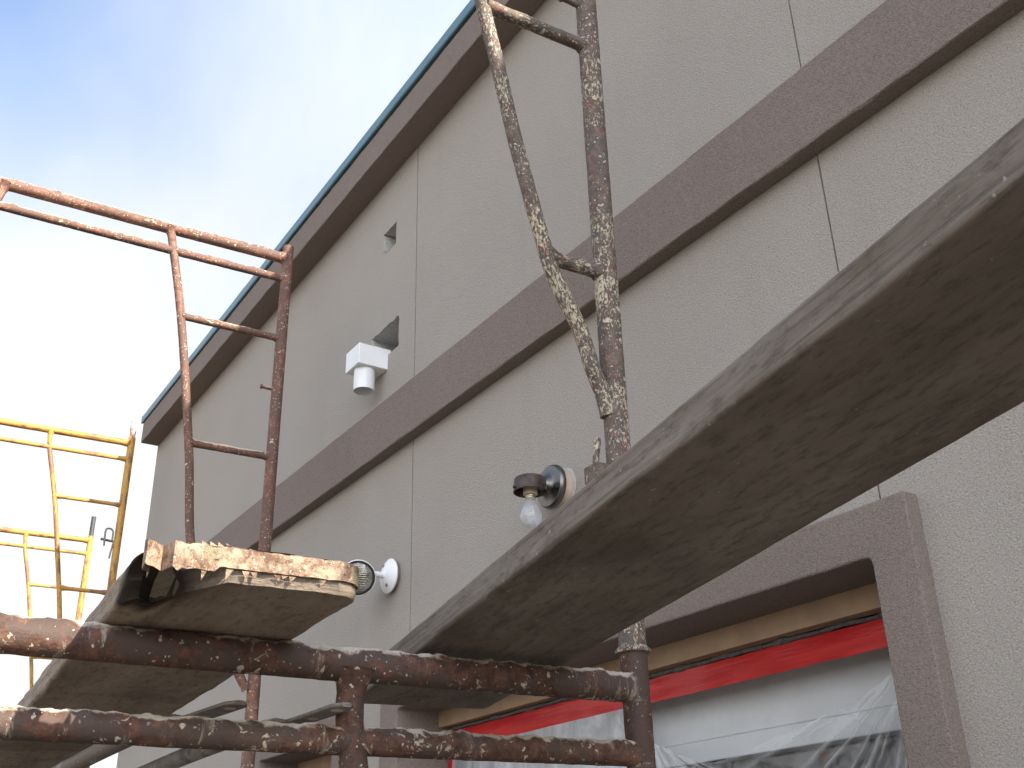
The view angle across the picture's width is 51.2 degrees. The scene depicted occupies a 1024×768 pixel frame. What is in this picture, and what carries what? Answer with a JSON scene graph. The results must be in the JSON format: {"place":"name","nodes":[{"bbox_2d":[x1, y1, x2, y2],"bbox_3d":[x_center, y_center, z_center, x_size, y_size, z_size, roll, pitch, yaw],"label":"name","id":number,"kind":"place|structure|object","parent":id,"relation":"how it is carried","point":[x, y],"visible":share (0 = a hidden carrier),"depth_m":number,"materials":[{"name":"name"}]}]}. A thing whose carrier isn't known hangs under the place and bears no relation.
{"place":"outdoors","nodes":[
{"label":"outdoors","id":0,"kind":"place"},
{"bbox_2d":[0,0,469,767],"label":"sky","id":1,"kind":"structure","parent":0,"point":[227,118],"materials":[{"name":"white"}]},
{"label":"ground","id":2,"kind":"structure","parent":0,"visible":0},
{"bbox_2d":[0,516,95,688],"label":"scaffold section","id":3,"kind":"object","parent":2,"relation":"on","point":[88,540],"visible":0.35,"depth_m":7.95,"materials":[{"name":"yellow paint"}]},
{"bbox_2d":[0,418,136,767],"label":"scaffold section","id":4,"kind":"object","parent":2,"relation":"on","point":[127,459],"visible":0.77,"depth_m":6.20,"materials":[{"name":"yellow paint"}]},
{"bbox_2d":[0,612,655,767],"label":"scaffold section","id":5,"kind":"object","parent":2,"relation":"on","point":[349,740],"visible":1,"depth_m":1.35,"materials":[{"name":"brown metal"}]},
{"bbox_2d":[0,537,358,767],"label":"scaffold plank","id":6,"kind":"object","parent":5,"relation":"on","point":[211,589],"visible":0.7,"depth_m":1.23,"materials":[{"name":"wood"}]},
{"bbox_2d":[138,702,352,767],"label":"cross brace","id":7,"kind":"object","parent":5,"relation":"attached to","point":[181,757],"visible":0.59,"depth_m":1.59,"materials":[{"name":"metal"}]},
{"bbox_2d":[474,0,650,655],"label":"scaffold section","id":8,"kind":"object","parent":5,"relation":"on","point":[605,373],"visible":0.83,"depth_m":1.91,"materials":[{"name":"paint"}]},
{"bbox_2d":[364,118,1023,708],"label":"scaffold plank","id":9,"kind":"object","parent":5,"relation":"on","point":[896,348],"visible":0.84,"depth_m":0.95,"materials":[{"name":"brown wood"}]},
{"bbox_2d":[116,0,1023,767],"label":"commercial building","id":10,"kind":"structure","parent":2,"relation":"on","point":[774,162],"depth_m":2.86,"materials":[{"name":"paint"}]},
{"bbox_2d":[346,342,390,395],"bbox_3d":[-0.558,-0.045,4.137,0.138,0.176,0.118,15,-30,-30],"label":"drain box","id":11,"kind":"object","parent":10,"relation":"attached to","point":[366,366],"visible":1,"depth_m":4.10,"materials":[{"name":"white plastic"}]},
{"bbox_2d":[348,559,400,595],"bbox_3d":[-0.494,0.654,3.625,0.208,0.149,0.128,15,-30,-30],"label":"floodlight","id":12,"kind":"object","parent":10,"relation":"attached to","point":[389,575],"visible":0.78,"depth_m":3.62,"materials":[{"name":"paint"}]},
{"bbox_2d":[452,710,626,767],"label":"plastic sheet","id":13,"kind":"object","parent":10,"relation":"hanging from","point":[588,727],"visible":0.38,"depth_m":2.86,"materials":[{"name":"plastic"}]},
{"bbox_2d":[513,465,575,509],"bbox_3d":[0.072,0.301,2.878,0.163,0.192,0.124,15,-30,-30],"label":"wall sconce","id":14,"kind":"object","parent":10,"relation":"attached to","point":[551,487],"depth_m":2.88,"materials":[{"name":"paint"}]},
{"bbox_2d":[448,619,887,767],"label":"masking tape","id":15,"kind":"object","parent":10,"relation":"attached to","point":[850,641],"visible":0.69,"depth_m":2.45,"materials":[{"name":"red plastic"}]},
{"bbox_2d":[472,647,908,767],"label":"window","id":16,"kind":"structure","parent":10,"relation":"in","point":[759,722],"depth_m":2.38,"materials":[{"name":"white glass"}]},
{"bbox_2d":[655,681,892,767],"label":"plastic sheet","id":17,"kind":"object","parent":10,"relation":"hanging from","point":[802,730],"visible":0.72,"depth_m":2.18,"materials":[{"name":"plastic"}]},
{"bbox_3d":[-1.450,2.014,2.578,1.523,1.985,0.055,13,-29,-28],"label":"scaffold section","id":18,"kind":"object","parent":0,"visible":0},
{"bbox_2d":[0,176,293,767],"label":"scaffold section","id":19,"kind":"object","parent":18,"relation":"on","point":[269,456],"visible":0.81,"depth_m":3.85,"materials":[{"name":"brown metal"}]},
{"bbox_2d":[51,700,246,767],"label":"cross brace","id":20,"kind":"object","parent":18,"relation":"attached to","point":[90,755],"visible":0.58,"depth_m":1.55,"materials":[{"name":"metal"}]}
]}

